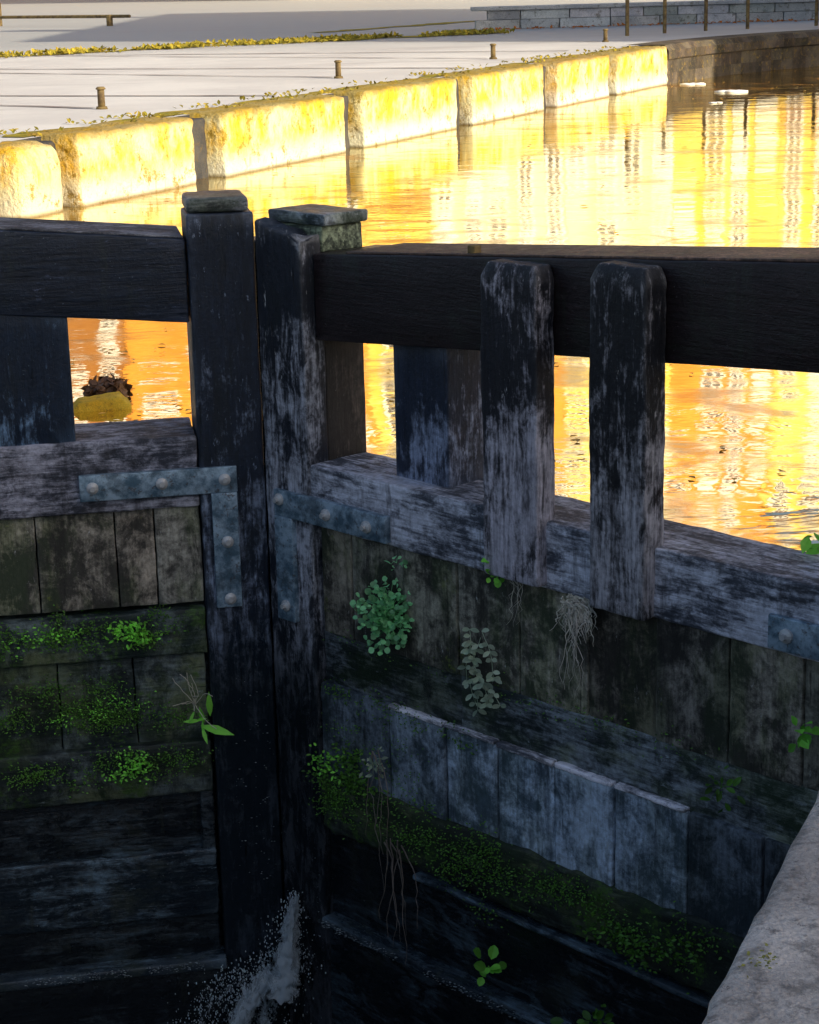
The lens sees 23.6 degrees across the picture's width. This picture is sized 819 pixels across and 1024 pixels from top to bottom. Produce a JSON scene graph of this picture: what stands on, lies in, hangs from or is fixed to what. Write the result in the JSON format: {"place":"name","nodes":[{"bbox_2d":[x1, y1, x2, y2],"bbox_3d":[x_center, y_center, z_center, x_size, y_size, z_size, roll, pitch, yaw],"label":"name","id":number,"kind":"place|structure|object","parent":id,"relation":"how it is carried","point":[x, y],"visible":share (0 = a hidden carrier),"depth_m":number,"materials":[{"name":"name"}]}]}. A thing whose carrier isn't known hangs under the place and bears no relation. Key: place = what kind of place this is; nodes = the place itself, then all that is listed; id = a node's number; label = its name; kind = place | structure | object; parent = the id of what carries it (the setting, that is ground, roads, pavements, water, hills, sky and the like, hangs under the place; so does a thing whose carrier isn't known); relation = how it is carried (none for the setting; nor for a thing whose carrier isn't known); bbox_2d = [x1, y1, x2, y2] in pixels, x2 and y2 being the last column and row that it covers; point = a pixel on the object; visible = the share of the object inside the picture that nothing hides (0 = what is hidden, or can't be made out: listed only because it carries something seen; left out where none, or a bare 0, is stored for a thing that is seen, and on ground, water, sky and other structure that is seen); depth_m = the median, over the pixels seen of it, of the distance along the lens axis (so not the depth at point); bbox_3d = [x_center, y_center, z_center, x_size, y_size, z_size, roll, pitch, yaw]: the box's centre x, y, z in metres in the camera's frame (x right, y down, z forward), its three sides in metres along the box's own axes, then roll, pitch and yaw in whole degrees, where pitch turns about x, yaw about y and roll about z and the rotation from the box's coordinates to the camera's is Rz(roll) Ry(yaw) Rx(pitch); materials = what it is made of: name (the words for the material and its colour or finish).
{"place":"outdoors","nodes":[
{"label":"outdoors","id":0,"kind":"place"},
{"bbox_2d":[0,0,818,142],"bbox_3d":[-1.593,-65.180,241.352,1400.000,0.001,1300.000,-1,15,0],"label":"ground","id":1,"kind":"structure","parent":0,"point":[154,22],"depth_m":38.79,"materials":[{"name":"grey stone"}]},
{"bbox_2d":[0,3,130,25],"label":"guard rail","id":2,"kind":"object","parent":1,"relation":"on","point":[109,20],"visible":1,"depth_m":61.66,"materials":[{"name":"metal"}]},
{"bbox_2d":[96,87,107,109],"bbox_3d":[-3.506,-4.708,22.278,0.135,0.250,0.135,-1,15,0],"label":"mooring bollard","id":3,"kind":"object","parent":1,"relation":"on","point":[101,98],"visible":1,"depth_m":22.25,"materials":[{"name":"metal"}]},
{"bbox_2d":[0,41,599,107],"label":"paving joints","id":4,"kind":"object","parent":1,"relation":"on","point":[268,53],"visible":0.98,"depth_m":31.57,"materials":[{"name":"grey concrete"}]},
{"bbox_2d":[0,46,666,217],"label":"quay wall","id":5,"kind":"structure","parent":1,"relation":"on","point":[90,165],"depth_m":22.23,"materials":[{"name":"yellow concrete"}]},
{"bbox_2d":[2,47,625,136],"bbox_3d":[0.109,-6.024,27.161,0.434,0.001,19.501,5,17,23],"label":"quay edge moss","id":6,"kind":"object","parent":5,"relation":"on","point":[24,134],"visible":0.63,"depth_m":22.58,"materials":[{"name":"green plant"}]},
{"bbox_2d":[36,53,666,179],"bbox_3d":[0.477,-5.410,27.370,0.420,1.248,20.265,5,17,23],"label":"recess timber","id":7,"kind":"object","parent":5,"relation":"on","point":[200,150],"visible":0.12,"depth_m":21.02,"materials":[{"name":"brown wood"}]},
{"bbox_2d":[5,45,668,523],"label":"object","id":8,"kind":"structure","parent":1,"relation":"on","point":[323,95],"depth_m":20.96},
{"bbox_2d":[630,29,818,84],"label":"curved quay wall","id":9,"kind":"structure","parent":8,"relation":"on","point":[689,59],"depth_m":38.16,"materials":[{"name":"stone"}]},
{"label":"lock","id":10,"kind":"object","parent":8,"relation":"attached to","visible":0},
{"bbox_2d":[0,190,289,1023],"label":"lock gate","id":11,"kind":"structure","parent":10,"relation":"attached to","point":[136,879],"depth_m":8.63,"materials":[{"name":"wood"}]},
{"bbox_2d":[2,616,343,784],"bbox_3d":[-1.011,0.851,8.570,1.476,0.777,0.226,0,16,6],"label":"bright moss","id":12,"kind":"object","parent":11,"relation":"attached to","point":[132,634],"visible":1,"depth_m":8.57,"materials":[{"name":"green plant"}]},
{"bbox_2d":[184,692,233,743],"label":"leaves","id":13,"kind":"object","parent":11,"relation":"attached to","point":[219,730],"visible":0.98,"depth_m":8.71,"materials":[{"name":"green plant"}]},
{"bbox_2d":[172,674,216,728],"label":"dry twigs","id":14,"kind":"object","parent":10,"relation":"attached to","point":[193,702],"visible":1,"depth_m":8.64,"materials":[{"name":"brown plant"}]},
{"bbox_2d":[167,890,325,1023],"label":"leaking water jet","id":15,"kind":"object","parent":10,"relation":"attached to","point":[278,979],"visible":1,"depth_m":8.77,"materials":[{"name":"white liquid"}]},
{"bbox_2d":[25,695,514,1018],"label":"water drips","id":16,"kind":"object","parent":10,"relation":"attached to","point":[318,935],"visible":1,"depth_m":8.76,"materials":[{"name":"clear liquid"}]},
{"bbox_2d":[0,604,741,993],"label":"moss tufts","id":17,"kind":"object","parent":10,"relation":"attached to","point":[352,786],"visible":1,"depth_m":8.40,"materials":[{"name":"green plant"}]},
{"bbox_2d":[359,746,388,777],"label":"wall weed","id":18,"kind":"object","parent":10,"relation":"attached to","point":[375,769],"depth_m":8.26,"materials":[{"name":"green plant"}]},
{"bbox_2d":[366,750,388,885],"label":"hanging roots","id":19,"kind":"object","parent":10,"relation":"hanging from","point":[372,753],"visible":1,"depth_m":8.30,"materials":[{"name":"brown plant"}]},
{"bbox_2d":[350,576,414,655],"bbox_3d":[-0.093,0.429,8.067,0.303,0.320,0.194,-1,15,0],"label":"clover plant","id":20,"kind":"object","parent":10,"relation":"attached to","point":[384,618],"visible":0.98,"depth_m":8.03,"materials":[{"name":"green plant"}]},
{"bbox_2d":[385,556,407,569],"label":"fern","id":21,"kind":"object","parent":10,"relation":"attached to","point":[405,562],"visible":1,"depth_m":7.97,"materials":[{"name":"green plant"}]},
{"bbox_2d":[378,838,417,964],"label":"hanging roots","id":22,"kind":"object","parent":10,"relation":"hanging from","point":[386,844],"visible":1,"depth_m":8.32,"materials":[{"name":"brown plant"}]},
{"bbox_2d":[457,627,505,716],"bbox_3d":[0.284,0.638,7.722,0.096,0.380,0.208,-14,20,-38],"label":"trailing plant","id":23,"kind":"object","parent":10,"relation":"attached to","point":[487,699],"visible":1,"depth_m":7.72,"materials":[{"name":"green plant"}]},
{"bbox_2d":[473,945,506,985],"bbox_3d":[0.327,1.835,7.984,0.108,0.157,0.136,7,17,26],"label":"wall weed","id":24,"kind":"object","parent":10,"relation":"attached to","point":[481,967],"depth_m":7.98,"materials":[{"name":"green plant"}]},
{"bbox_2d":[481,558,504,587],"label":"weed","id":25,"kind":"object","parent":10,"relation":"attached to","point":[497,583],"visible":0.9,"depth_m":7.55,"materials":[{"name":"green plant"}]},
{"bbox_2d":[507,581,522,623],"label":"dry root tuft","id":26,"kind":"object","parent":10,"relation":"attached to","point":[517,597],"visible":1,"depth_m":7.53,"materials":[{"name":"plant"}]},
{"bbox_2d":[560,602,582,698],"bbox_3d":[0.605,0.514,7.335,0.096,0.377,0.035,13,21,43],"label":"dry root tuft","id":27,"kind":"object","parent":10,"relation":"attached to","point":[570,611],"visible":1,"depth_m":7.32,"materials":[{"name":"plant"}]},
{"bbox_2d":[551,593,597,646],"bbox_3d":[0.608,0.396,7.294,0.047,0.200,0.228,-15,20,-40],"label":"dry root tuft","id":28,"kind":"object","parent":10,"relation":"attached to","point":[579,607],"visible":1,"depth_m":7.26,"materials":[{"name":"grey plant"}]},
{"bbox_2d":[550,1004,613,1023],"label":"wall weed","id":29,"kind":"object","parent":10,"relation":"attached to","point":[597,1014],"depth_m":7.58,"materials":[{"name":"green plant"}]},
{"bbox_2d":[700,765,745,812],"bbox_3d":[1.108,0.994,6.928,0.154,0.188,0.092,5,17,21],"label":"wall weed","id":30,"kind":"object","parent":10,"relation":"attached to","point":[729,782],"depth_m":6.94,"materials":[{"name":"green plant"}]},
{"bbox_2d":[700,794,818,1023],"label":"coping","id":31,"kind":"object","parent":10,"relation":"on","point":[785,928],"visible":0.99,"depth_m":2.83,"materials":[{"name":"grey stone"}]},
{"bbox_2d":[738,943,776,977],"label":"coping moss","id":32,"kind":"object","parent":31,"relation":"on","point":[761,951],"visible":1,"depth_m":2.83,"materials":[{"name":"green plant"}]},
{"bbox_2d":[788,716,818,752],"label":"wall weed","id":33,"kind":"object","parent":10,"relation":"attached to","point":[803,740],"depth_m":6.62,"materials":[{"name":"green plant"}]},
{"bbox_2d":[800,533,818,554],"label":"wall weed","id":34,"kind":"object","parent":10,"relation":"attached to","point":[807,546],"depth_m":6.80,"materials":[{"name":"green plant"}]},
{"bbox_2d":[334,60,342,78],"bbox_3d":[-1.002,-6.221,27.532,0.135,0.250,0.135,-1,15,0],"label":"mooring bollard","id":35,"kind":"object","parent":1,"relation":"on","point":[337,69],"visible":1,"depth_m":27.50,"materials":[{"name":"metal"}]},
{"bbox_2d":[0,18,818,136],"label":"moss verge","id":36,"kind":"structure","parent":1,"relation":"on","point":[251,41],"depth_m":40.40,"materials":[{"name":"green plant"}]},
{"bbox_2d":[489,43,496,58],"bbox_3d":[1.375,-7.577,32.226,0.135,0.250,0.135,-1,15,0],"label":"mooring bollard","id":37,"kind":"object","parent":1,"relation":"on","point":[493,52],"visible":1,"depth_m":32.20,"materials":[{"name":"metal"}]},
{"bbox_2d":[602,29,608,41],"bbox_3d":[3.833,-9.323,38.327,0.135,0.250,0.135,-1,15,0],"label":"mooring bollard","id":38,"kind":"object","parent":1,"relation":"on","point":[605,35],"visible":1,"depth_m":38.30,"materials":[{"name":"metal"}]},
{"bbox_2d":[470,0,818,29],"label":"terrace wall","id":39,"kind":"structure","parent":1,"relation":"on","point":[583,15],"depth_m":48.38,"materials":[{"name":"stone"}]},
{"bbox_2d":[625,0,818,35],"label":"railing","id":40,"kind":"object","parent":1,"relation":"on","point":[705,15],"visible":1,"depth_m":41.85,"materials":[{"name":"metal"}]},
{"bbox_2d":[29,66,818,549],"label":"canal water","id":41,"kind":"structure","parent":0,"point":[573,174],"depth_m":17.32,"materials":[{"name":"yellow liquid"}]},
{"bbox_2d":[73,392,129,412],"bbox_3d":[-1.572,-0.542,9.933,0.313,0.101,0.169,-4,16,-11],"label":"floating box","id":42,"kind":"object","parent":41,"relation":"on","point":[107,401],"visible":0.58,"depth_m":9.86,"materials":[{"name":"yellow plastic"}]},
{"bbox_2d":[71,70,818,479],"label":"floating leaves","id":43,"kind":"object","parent":41,"relation":"on","point":[547,240],"visible":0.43,"depth_m":11.37,"materials":[{"name":"orange plant"}]},
{"bbox_2d":[80,373,132,395],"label":"leaf clump","id":44,"kind":"object","parent":43,"relation":"on","point":[101,384],"visible":0.96,"depth_m":10.24,"materials":[{"name":"brown plant"}]},
{"bbox_2d":[680,82,747,103],"bbox_3d":[5.159,-7.067,32.959,1.064,0.059,5.388,-1,15,0],"label":"floating debris","id":45,"kind":"object","parent":41,"relation":"on","point":[718,91],"visible":1,"depth_m":32.89,"materials":[{"name":"white plastic"}]},
{"bbox_2d":[255,203,818,1023],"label":"lock gate","id":46,"kind":"structure","parent":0,"point":[703,643],"depth_m":7.60,"materials":[{"name":"black wood"}]}
]}

